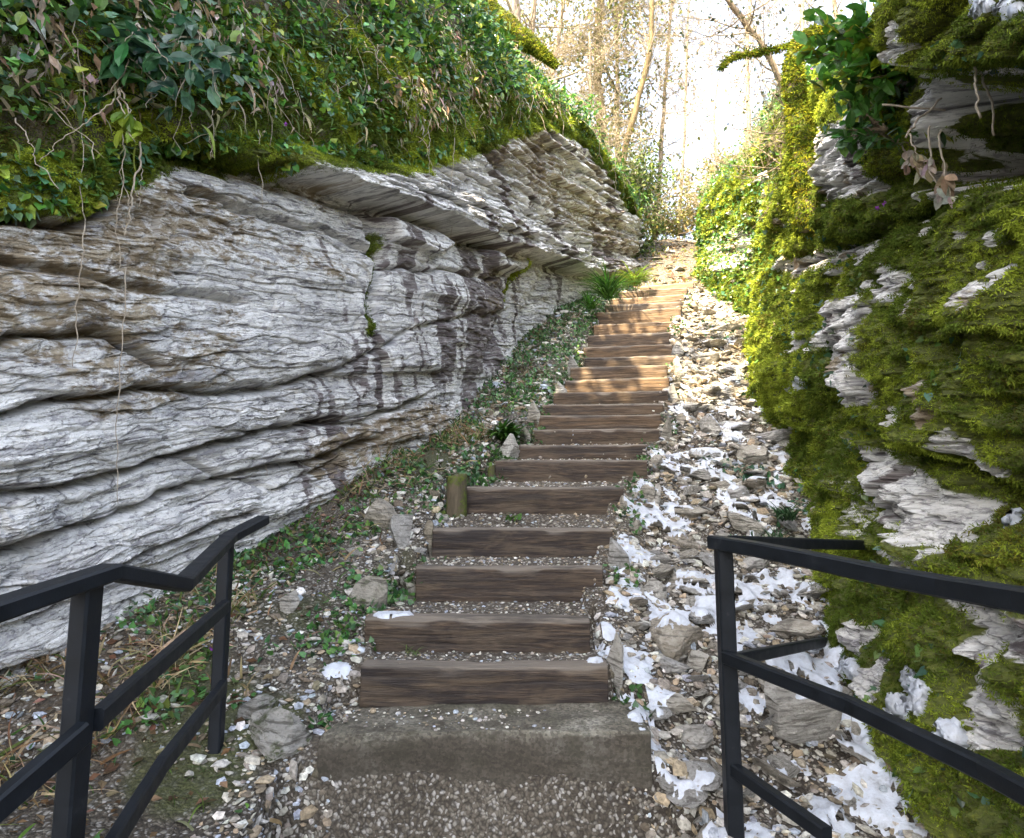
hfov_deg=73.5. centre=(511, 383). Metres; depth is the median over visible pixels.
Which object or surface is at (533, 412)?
edging stone
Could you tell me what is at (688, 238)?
shrub
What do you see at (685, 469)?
loose stone
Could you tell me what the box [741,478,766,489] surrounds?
flat stone
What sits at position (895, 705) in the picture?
snow clump
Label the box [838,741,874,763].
loose stone
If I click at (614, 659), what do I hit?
edging stone
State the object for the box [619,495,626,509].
edging stone
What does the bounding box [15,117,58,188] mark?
hanging vine
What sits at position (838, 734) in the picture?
loose stone
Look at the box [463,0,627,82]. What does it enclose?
bare tree
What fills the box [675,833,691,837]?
loose stone
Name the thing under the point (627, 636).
loose stone
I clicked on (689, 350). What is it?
loose stone
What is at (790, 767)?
loose stone
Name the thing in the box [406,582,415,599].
edging stone
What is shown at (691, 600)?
loose stone
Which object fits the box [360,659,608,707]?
timber step
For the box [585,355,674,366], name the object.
timber step
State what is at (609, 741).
concrete step
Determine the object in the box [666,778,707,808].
loose stone
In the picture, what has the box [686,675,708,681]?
loose stone
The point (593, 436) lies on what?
timber step
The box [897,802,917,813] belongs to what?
loose stone
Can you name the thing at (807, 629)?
flat stone
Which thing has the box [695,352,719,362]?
stone
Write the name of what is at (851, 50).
laurel shrub
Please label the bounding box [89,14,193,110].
shrub
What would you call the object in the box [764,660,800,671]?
loose stone
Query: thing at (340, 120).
moss
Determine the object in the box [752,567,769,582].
loose stone
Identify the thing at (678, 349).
edging stone
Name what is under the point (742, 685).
loose stone
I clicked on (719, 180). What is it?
moss
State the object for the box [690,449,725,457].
flat stone
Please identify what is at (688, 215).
shrub
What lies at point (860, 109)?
laurel shrub
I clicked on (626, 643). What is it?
loose stone
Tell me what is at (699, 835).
loose stone
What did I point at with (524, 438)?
edging stone
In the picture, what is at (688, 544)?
loose stone
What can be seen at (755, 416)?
loose stone
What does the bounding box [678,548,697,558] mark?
loose stone
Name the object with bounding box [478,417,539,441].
fern
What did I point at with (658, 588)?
stone
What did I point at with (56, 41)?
hanging vine
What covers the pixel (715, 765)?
loose stone
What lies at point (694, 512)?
flat stone
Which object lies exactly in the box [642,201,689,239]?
shrub
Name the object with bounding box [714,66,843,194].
hill
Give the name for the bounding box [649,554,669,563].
loose stone
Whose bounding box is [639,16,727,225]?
bare tree
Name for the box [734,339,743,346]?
loose stone
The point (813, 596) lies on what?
loose stone
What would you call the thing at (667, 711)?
loose stone
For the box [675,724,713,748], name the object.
stone
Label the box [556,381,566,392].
edging stone
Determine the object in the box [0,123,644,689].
rock wall
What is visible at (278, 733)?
boulder
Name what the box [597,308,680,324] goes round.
timber step
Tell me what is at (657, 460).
edging stone
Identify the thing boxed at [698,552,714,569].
loose stone
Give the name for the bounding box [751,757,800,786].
loose stone
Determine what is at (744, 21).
bare tree
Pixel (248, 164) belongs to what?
moss
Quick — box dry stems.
[10,0,634,204]
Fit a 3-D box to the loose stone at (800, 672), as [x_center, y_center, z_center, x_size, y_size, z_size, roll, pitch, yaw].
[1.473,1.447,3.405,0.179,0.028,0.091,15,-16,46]
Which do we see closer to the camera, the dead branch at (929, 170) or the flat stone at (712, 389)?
the dead branch at (929, 170)
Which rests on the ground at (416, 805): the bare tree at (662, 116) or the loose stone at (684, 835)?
the bare tree at (662, 116)
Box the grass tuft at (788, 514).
[755,499,806,521]
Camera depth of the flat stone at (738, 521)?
5.01 m
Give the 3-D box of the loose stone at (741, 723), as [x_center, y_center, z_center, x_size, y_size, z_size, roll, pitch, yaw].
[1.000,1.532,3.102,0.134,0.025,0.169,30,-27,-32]
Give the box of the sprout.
[499,513,521,520]
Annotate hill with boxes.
[0,0,638,202]
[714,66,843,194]
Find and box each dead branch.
[897,138,915,174]
[909,133,927,183]
[921,125,945,209]
[935,129,957,207]
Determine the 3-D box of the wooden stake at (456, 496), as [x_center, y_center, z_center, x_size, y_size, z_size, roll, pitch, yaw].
[-0.426,0.897,5.245,0.167,0.422,0.155,0,-8,0]
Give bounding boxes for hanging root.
[882,104,945,110]
[905,97,941,137]
[973,66,981,118]
[978,70,994,135]
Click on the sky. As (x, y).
(719, 104)
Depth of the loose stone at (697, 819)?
2.69 m
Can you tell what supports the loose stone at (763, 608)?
on the ground at (416, 805)
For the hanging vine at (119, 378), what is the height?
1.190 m
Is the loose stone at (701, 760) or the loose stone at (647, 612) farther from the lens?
the loose stone at (647, 612)
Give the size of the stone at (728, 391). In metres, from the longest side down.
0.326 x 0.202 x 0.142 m
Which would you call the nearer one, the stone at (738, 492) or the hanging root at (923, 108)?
the hanging root at (923, 108)
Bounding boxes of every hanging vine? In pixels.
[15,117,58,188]
[37,9,61,55]
[39,98,114,160]
[72,21,85,223]
[72,224,85,365]
[113,134,129,271]
[115,268,126,501]
[124,141,142,236]
[180,79,192,129]
[184,110,215,157]
[257,130,262,208]
[420,118,434,179]
[450,138,454,231]
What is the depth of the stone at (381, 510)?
4.86 m
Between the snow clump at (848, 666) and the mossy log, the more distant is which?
the mossy log
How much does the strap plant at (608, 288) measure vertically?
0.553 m
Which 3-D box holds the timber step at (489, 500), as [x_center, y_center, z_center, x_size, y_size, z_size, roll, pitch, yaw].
[0.247,0.923,5.345,1.228,0.252,0.141,-1,-5,3]
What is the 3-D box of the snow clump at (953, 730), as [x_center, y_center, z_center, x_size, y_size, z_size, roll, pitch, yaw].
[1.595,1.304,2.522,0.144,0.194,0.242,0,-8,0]
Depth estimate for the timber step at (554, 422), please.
6.92 m
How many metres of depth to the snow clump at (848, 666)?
3.33 m
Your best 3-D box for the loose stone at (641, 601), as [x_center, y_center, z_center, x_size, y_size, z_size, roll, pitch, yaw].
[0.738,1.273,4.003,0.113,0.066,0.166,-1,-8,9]
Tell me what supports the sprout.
on the ground at (416, 805)
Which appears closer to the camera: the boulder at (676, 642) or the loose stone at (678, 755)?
the loose stone at (678, 755)
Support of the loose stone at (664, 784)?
on the loose stone at (690, 799)
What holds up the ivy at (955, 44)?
attached to the rock wall at (920, 508)
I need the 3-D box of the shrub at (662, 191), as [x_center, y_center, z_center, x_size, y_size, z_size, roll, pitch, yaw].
[3.835,-5.471,21.113,2.514,4.039,3.001,-4,-9,30]
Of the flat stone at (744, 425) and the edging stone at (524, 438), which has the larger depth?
the flat stone at (744, 425)
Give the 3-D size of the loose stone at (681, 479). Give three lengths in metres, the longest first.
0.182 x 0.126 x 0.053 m
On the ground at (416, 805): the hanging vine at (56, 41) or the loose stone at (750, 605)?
the loose stone at (750, 605)
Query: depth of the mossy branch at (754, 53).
6.71 m
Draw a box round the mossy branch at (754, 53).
[715,30,805,72]
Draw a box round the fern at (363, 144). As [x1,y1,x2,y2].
[358,140,372,148]
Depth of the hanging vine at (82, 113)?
3.40 m
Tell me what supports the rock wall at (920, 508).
on the ground at (416, 805)
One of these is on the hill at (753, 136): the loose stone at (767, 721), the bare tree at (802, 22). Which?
the bare tree at (802, 22)
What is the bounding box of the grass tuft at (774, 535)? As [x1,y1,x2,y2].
[760,526,797,537]
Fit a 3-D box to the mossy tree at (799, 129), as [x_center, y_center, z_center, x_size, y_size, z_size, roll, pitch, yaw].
[3.020,-2.474,6.581,0.861,2.213,0.379,0,-8,0]
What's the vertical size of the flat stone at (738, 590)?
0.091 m
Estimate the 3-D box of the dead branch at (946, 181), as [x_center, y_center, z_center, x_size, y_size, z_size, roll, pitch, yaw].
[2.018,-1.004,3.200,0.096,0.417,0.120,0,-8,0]
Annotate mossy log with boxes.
[457,0,559,69]
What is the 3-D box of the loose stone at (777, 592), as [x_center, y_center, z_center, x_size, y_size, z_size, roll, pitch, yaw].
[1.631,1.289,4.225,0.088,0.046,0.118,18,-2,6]
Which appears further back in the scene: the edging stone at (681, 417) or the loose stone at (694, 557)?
the edging stone at (681, 417)
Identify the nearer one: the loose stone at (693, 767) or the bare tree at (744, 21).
the loose stone at (693, 767)
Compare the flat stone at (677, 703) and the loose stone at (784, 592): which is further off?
the loose stone at (784, 592)
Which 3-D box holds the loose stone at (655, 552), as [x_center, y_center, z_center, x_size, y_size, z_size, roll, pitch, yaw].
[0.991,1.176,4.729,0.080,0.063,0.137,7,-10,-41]
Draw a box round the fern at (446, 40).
[442,34,451,43]
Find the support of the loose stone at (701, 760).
on the ground at (416, 805)
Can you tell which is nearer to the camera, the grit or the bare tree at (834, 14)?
the grit
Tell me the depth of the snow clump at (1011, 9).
2.35 m
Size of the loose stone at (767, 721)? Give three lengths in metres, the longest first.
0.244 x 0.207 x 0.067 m
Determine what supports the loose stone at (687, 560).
on the ground at (416, 805)
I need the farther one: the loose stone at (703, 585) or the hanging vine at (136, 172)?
the loose stone at (703, 585)
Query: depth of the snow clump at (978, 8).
2.49 m
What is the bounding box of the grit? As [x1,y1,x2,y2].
[342,707,597,730]
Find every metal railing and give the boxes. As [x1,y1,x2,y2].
[0,515,269,837]
[707,535,1023,837]
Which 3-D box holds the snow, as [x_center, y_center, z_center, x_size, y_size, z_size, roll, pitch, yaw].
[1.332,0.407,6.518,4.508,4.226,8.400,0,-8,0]
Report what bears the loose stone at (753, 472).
on the ground at (416, 805)
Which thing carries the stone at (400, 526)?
on the ground at (416, 805)
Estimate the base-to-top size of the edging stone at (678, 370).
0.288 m
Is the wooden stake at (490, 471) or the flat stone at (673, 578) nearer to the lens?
the flat stone at (673, 578)
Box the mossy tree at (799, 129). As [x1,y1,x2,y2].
[779,22,842,240]
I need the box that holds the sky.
[457,0,873,240]
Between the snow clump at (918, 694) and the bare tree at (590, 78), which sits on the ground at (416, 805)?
the bare tree at (590, 78)
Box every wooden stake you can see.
[446,473,466,517]
[487,465,494,481]
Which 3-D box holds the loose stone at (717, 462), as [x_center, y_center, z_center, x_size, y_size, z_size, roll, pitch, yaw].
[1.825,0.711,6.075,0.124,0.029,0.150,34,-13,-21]
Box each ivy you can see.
[0,0,656,228]
[689,2,1023,817]
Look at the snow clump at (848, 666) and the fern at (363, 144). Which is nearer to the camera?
the snow clump at (848, 666)
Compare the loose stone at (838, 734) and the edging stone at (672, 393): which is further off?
the edging stone at (672, 393)
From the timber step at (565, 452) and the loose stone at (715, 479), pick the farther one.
the timber step at (565, 452)
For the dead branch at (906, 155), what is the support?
attached to the rock wall at (920, 508)
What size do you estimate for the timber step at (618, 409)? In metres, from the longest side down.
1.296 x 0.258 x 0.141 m
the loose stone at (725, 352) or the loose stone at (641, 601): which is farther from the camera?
the loose stone at (725, 352)
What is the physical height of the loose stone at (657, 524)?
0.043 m
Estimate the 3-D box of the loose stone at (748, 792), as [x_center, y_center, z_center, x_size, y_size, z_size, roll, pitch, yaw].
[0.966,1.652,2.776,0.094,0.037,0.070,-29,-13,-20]
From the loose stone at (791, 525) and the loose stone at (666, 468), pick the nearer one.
the loose stone at (791, 525)
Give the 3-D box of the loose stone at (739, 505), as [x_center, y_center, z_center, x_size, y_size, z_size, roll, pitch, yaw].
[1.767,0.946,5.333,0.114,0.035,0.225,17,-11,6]
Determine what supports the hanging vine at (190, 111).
hanging from the rock wall at (250, 351)
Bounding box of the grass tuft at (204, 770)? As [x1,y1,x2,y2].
[183,765,235,778]
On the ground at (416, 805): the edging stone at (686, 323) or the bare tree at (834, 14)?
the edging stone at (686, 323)
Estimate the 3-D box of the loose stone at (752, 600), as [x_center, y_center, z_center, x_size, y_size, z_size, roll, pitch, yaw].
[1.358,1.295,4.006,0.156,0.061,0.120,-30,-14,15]
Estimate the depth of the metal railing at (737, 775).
2.25 m
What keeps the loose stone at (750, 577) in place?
on the ground at (416, 805)
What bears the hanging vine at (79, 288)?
hanging from the rock wall at (250, 351)
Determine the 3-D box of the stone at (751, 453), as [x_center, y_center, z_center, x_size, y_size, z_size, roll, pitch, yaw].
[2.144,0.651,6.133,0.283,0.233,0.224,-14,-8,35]
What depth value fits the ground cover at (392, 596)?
4.70 m
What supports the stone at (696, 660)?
on the ground at (416, 805)
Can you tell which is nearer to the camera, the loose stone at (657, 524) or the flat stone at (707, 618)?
the flat stone at (707, 618)
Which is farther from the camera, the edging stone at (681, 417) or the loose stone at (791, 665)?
the edging stone at (681, 417)
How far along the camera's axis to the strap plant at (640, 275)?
11.85 m
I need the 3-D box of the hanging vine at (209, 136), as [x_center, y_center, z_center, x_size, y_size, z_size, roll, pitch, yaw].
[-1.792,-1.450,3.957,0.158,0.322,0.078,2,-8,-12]
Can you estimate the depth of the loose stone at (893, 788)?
2.73 m
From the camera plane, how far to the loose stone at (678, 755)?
2.91 m
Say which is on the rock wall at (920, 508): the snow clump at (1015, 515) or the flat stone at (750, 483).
the snow clump at (1015, 515)
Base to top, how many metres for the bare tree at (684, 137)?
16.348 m
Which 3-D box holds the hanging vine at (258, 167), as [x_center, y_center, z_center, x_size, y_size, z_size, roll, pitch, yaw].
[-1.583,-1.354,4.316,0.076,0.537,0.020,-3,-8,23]
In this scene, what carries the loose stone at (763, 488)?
on the ground at (416, 805)
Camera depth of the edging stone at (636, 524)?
4.92 m
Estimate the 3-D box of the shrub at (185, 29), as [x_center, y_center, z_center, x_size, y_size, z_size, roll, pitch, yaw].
[-1.760,-1.706,3.710,0.564,0.653,0.303,5,-9,-34]
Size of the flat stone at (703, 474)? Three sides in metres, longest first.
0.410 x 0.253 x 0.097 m
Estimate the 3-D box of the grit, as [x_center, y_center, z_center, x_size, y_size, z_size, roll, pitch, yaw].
[-0.105,1.453,2.969,1.257,0.020,0.277,0,-8,0]
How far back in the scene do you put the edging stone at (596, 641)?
3.67 m
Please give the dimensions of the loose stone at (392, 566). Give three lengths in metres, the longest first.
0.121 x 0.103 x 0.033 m
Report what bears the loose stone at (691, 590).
on the ground at (416, 805)
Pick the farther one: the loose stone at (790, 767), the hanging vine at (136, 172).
the hanging vine at (136, 172)
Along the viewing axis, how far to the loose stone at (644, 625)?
3.72 m
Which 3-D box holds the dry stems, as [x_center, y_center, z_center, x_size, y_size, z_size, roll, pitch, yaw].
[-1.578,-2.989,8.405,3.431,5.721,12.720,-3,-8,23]
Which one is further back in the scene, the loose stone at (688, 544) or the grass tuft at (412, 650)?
the loose stone at (688, 544)
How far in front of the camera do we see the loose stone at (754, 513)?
5.12 m
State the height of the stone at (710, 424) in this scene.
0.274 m
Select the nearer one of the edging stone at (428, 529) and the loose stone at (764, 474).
the edging stone at (428, 529)
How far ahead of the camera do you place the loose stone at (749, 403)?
7.36 m
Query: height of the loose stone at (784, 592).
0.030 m
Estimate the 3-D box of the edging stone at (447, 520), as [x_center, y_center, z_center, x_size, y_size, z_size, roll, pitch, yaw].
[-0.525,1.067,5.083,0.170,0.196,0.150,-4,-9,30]
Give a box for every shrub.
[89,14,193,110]
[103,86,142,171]
[131,11,243,121]
[607,125,693,261]
[635,143,677,240]
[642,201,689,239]
[658,206,695,240]
[671,142,746,213]
[672,178,704,234]
[793,0,953,157]
[831,91,917,164]
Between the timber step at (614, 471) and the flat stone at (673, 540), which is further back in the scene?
the timber step at (614, 471)
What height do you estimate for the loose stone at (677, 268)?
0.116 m
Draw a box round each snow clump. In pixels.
[784,376,810,393]
[838,657,859,678]
[882,692,907,719]
[898,665,922,688]
[900,669,932,721]
[931,717,969,748]
[968,0,995,22]
[991,0,1023,21]
[1001,507,1023,528]
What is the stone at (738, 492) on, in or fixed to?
on the ground at (416, 805)
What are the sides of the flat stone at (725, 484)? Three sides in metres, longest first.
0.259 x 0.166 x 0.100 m
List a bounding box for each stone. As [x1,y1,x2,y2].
[237,693,276,722]
[280,590,299,613]
[346,547,361,554]
[349,576,387,608]
[364,498,396,528]
[388,562,395,574]
[389,514,413,547]
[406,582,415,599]
[414,547,425,552]
[423,520,433,556]
[440,514,449,523]
[499,433,519,459]
[520,428,530,443]
[527,401,539,425]
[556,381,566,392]
[567,355,577,378]
[594,627,599,644]
[606,632,623,697]
[608,537,629,568]
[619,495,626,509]
[621,633,631,639]
[621,641,630,646]
[623,621,641,628]
[629,597,647,606]
[631,520,640,535]
[638,622,650,629]
[639,585,651,601]
[640,484,654,501]
[642,611,651,614]
[644,577,667,601]
[649,549,664,554]
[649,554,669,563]
[649,706,671,720]
[651,454,662,469]
[651,483,660,504]
[651,521,661,526]
[651,564,674,576]
[656,775,677,791]
[659,657,689,673]
[661,417,671,441]
[661,465,675,475]
[666,533,692,548]
[666,693,697,712]
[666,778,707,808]
[667,567,708,583]
[668,384,679,401]
[671,341,684,355]
[672,751,683,758]
[673,358,684,376]
[674,266,683,270]
[674,507,707,517]
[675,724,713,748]
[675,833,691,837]
[676,413,685,425]
[676,477,691,482]
[676,482,688,485]
[677,539,704,548]
[678,458,691,464]
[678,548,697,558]
[679,585,714,595]
[680,318,690,328]
[680,466,690,471]
[680,558,695,562]
[681,760,721,790]
[682,402,701,411]
[682,595,696,605]
[683,485,701,495]
[684,337,698,341]
[684,347,693,352]
[685,364,700,367]
[685,650,708,670]
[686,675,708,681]
[687,469,723,479]
[688,611,714,623]
[689,554,699,558]
[689,758,708,763]
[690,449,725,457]
[693,688,707,695]
[693,816,701,822]
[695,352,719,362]
[695,583,708,586]
[695,820,721,837]
[697,386,720,393]
[697,405,709,412]
[698,413,720,436]
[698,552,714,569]
[702,308,715,315]
[704,339,725,346]
[704,477,719,482]
[706,532,729,545]
[706,754,722,782]
[708,640,717,652]
[709,480,730,488]
[710,502,718,508]
[711,460,722,465]
[711,695,748,716]
[713,303,723,308]
[714,717,752,727]
[715,324,742,330]
[715,386,737,396]
[718,365,747,371]
[718,421,749,429]
[719,350,732,354]
[727,485,750,500]
[727,512,763,532]
[732,503,748,508]
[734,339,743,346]
[734,573,762,579]
[735,587,742,593]
[735,602,753,610]
[736,445,768,463]
[737,599,755,612]
[738,683,747,689]
[740,400,756,406]
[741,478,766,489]
[742,470,763,474]
[742,499,759,501]
[742,556,769,569]
[743,787,754,797]
[744,410,759,419]
[746,525,766,535]
[750,510,756,518]
[751,640,759,644]
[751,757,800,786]
[752,470,766,476]
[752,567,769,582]
[753,486,766,494]
[756,429,791,442]
[756,713,774,727]
[757,604,772,611]
[758,665,784,690]
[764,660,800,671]
[767,754,800,777]
[769,618,824,638]
[771,589,783,596]
[778,517,798,531]
[780,590,788,594]
[784,604,796,608]
[792,583,827,598]
[797,669,808,677]
[801,587,832,594]
[818,762,836,766]
[833,730,847,738]
[836,811,851,821]
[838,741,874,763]
[840,685,853,695]
[843,797,859,809]
[851,717,860,735]
[891,781,903,791]
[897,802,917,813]
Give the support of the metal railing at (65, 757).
on the ground at (416, 805)
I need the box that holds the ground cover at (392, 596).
[0,278,827,837]
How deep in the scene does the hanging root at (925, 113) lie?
3.25 m
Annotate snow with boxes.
[322,313,930,837]
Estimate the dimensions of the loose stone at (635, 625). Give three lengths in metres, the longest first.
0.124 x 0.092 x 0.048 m
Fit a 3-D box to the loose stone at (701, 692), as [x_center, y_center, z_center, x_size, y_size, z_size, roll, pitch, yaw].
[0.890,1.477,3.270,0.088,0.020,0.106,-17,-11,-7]
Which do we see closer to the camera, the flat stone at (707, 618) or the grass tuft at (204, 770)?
the grass tuft at (204, 770)
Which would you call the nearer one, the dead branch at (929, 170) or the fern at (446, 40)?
the dead branch at (929, 170)
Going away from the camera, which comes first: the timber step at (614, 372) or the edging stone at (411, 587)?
the edging stone at (411, 587)
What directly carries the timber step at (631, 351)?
on the ground at (416, 805)
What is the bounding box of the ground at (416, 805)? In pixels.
[0,239,935,837]
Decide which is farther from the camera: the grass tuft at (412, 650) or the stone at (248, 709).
the grass tuft at (412, 650)
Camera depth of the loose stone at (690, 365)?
8.63 m
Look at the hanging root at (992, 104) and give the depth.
2.92 m
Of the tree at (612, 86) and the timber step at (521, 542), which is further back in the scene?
the tree at (612, 86)
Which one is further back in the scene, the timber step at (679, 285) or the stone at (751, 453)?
the timber step at (679, 285)
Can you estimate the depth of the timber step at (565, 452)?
6.17 m
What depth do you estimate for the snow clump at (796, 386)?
5.55 m
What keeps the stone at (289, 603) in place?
on the ground at (416, 805)
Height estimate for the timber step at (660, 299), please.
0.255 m
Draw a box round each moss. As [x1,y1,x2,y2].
[0,0,641,220]
[0,113,631,336]
[692,0,1023,837]
[703,18,872,201]
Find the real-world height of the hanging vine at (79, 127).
0.323 m
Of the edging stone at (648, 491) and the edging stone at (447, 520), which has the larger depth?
the edging stone at (648, 491)
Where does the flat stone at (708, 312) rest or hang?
on the ground at (416, 805)
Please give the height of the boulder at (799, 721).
0.282 m
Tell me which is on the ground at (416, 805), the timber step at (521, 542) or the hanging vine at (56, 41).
the timber step at (521, 542)
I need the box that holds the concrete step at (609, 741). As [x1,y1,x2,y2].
[317,698,651,789]
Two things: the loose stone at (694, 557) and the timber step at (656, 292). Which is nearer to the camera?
the loose stone at (694, 557)
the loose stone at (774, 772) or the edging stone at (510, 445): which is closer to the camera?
the loose stone at (774, 772)
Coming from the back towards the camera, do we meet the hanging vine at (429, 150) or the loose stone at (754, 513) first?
the hanging vine at (429, 150)
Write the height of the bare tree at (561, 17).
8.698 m
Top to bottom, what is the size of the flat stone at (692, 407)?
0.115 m
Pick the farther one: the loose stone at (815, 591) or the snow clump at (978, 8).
the loose stone at (815, 591)
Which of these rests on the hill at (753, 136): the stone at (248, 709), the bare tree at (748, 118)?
the bare tree at (748, 118)
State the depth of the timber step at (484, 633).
3.55 m
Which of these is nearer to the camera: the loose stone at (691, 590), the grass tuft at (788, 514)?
the loose stone at (691, 590)
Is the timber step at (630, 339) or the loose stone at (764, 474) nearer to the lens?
the loose stone at (764, 474)
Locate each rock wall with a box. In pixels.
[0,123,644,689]
[694,0,1023,837]
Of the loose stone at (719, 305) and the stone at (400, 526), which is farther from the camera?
the loose stone at (719, 305)
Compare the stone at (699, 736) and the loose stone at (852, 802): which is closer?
the loose stone at (852, 802)
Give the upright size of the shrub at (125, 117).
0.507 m
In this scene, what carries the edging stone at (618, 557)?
on the ground at (416, 805)
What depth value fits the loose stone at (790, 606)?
4.01 m
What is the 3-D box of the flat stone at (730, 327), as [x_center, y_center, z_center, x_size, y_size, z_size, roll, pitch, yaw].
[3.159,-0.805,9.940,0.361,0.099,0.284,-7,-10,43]
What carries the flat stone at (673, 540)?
on the ground at (416, 805)
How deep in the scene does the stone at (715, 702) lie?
3.18 m
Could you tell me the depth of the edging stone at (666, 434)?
6.47 m
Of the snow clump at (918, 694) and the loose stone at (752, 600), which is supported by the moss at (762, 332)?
the snow clump at (918, 694)
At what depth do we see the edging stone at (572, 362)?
8.66 m
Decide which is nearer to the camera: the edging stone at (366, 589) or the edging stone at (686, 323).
the edging stone at (366, 589)
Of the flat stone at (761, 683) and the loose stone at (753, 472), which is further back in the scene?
the loose stone at (753, 472)
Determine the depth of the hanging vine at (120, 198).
3.46 m
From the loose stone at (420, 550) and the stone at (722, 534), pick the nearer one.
the loose stone at (420, 550)
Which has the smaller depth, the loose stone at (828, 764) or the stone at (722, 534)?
the loose stone at (828, 764)
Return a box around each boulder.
[249,708,311,760]
[649,613,703,661]
[764,681,841,744]
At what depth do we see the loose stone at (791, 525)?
5.05 m
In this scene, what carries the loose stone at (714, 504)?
on the ground at (416, 805)
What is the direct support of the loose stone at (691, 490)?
on the ground at (416, 805)
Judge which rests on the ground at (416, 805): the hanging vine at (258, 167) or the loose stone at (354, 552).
the loose stone at (354, 552)
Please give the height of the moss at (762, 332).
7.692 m
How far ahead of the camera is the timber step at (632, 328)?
10.13 m
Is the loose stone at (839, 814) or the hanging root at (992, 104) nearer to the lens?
the loose stone at (839, 814)
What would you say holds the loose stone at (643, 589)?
on the ground at (416, 805)
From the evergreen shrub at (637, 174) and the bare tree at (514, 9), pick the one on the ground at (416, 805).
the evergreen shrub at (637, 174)
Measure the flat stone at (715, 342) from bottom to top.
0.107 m
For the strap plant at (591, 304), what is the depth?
10.38 m
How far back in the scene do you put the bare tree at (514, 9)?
14.13 m
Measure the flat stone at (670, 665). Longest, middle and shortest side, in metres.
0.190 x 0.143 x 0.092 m
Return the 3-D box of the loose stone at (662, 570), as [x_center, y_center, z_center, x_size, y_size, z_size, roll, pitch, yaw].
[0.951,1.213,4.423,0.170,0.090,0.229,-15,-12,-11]
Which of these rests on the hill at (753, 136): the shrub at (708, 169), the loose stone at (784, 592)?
the shrub at (708, 169)
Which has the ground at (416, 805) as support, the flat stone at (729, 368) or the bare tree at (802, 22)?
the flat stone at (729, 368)
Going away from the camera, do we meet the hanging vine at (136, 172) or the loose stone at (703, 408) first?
the hanging vine at (136, 172)
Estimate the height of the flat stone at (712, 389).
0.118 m
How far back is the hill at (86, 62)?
3.89 m
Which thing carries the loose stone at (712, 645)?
on the ground at (416, 805)
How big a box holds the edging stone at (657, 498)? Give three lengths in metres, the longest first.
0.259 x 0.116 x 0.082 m
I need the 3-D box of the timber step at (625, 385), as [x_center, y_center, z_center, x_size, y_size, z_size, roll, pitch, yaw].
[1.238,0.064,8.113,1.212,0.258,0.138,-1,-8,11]
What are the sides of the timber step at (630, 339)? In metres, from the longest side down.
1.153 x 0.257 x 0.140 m
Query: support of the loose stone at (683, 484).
on the ground at (416, 805)
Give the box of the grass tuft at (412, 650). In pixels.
[404,644,422,655]
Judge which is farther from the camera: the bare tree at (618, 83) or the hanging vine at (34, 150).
the bare tree at (618, 83)
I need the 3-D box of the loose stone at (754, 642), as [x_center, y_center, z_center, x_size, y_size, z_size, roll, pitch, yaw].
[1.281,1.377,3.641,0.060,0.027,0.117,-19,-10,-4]
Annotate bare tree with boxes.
[462,0,626,114]
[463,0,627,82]
[501,0,659,134]
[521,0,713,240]
[535,5,686,212]
[555,1,723,233]
[563,0,797,238]
[602,0,753,239]
[614,1,766,238]
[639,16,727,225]
[642,0,840,269]
[649,0,842,231]
[654,0,797,156]
[686,0,873,183]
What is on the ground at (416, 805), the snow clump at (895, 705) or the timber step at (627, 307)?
the timber step at (627, 307)
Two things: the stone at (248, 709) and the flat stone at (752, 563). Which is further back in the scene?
the flat stone at (752, 563)
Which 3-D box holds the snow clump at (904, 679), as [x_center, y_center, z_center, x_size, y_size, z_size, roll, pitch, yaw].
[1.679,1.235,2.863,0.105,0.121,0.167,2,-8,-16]
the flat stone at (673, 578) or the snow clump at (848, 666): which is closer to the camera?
the snow clump at (848, 666)
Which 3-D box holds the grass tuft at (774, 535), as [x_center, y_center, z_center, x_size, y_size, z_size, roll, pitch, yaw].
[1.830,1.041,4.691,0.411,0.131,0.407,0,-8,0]
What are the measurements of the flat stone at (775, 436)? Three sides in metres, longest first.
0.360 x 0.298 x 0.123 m
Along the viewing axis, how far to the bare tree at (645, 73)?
16.74 m
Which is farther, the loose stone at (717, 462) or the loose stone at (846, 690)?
the loose stone at (717, 462)
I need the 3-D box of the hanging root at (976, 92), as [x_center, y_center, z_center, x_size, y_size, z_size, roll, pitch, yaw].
[1.861,-1.169,2.745,0.027,0.223,0.015,0,-8,0]
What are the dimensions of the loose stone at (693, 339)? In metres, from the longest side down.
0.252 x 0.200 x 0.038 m
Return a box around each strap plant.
[567,258,652,303]
[569,291,613,312]
[610,262,661,287]
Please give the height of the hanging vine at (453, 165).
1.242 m
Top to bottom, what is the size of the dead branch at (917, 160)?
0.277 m
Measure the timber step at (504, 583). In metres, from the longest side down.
1.142 x 0.248 x 0.139 m
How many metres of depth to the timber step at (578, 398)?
7.63 m
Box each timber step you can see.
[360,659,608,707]
[365,613,589,652]
[415,565,602,602]
[432,527,611,557]
[467,486,623,514]
[496,459,646,482]
[517,444,644,459]
[534,429,658,444]
[535,414,661,429]
[541,403,662,414]
[554,390,667,404]
[565,378,668,392]
[570,365,666,379]
[584,344,671,357]
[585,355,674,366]
[588,332,670,346]
[594,322,670,334]
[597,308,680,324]
[605,302,680,311]
[611,294,683,304]
[618,288,686,297]
[640,282,692,289]
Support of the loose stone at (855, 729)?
on the ground at (416, 805)

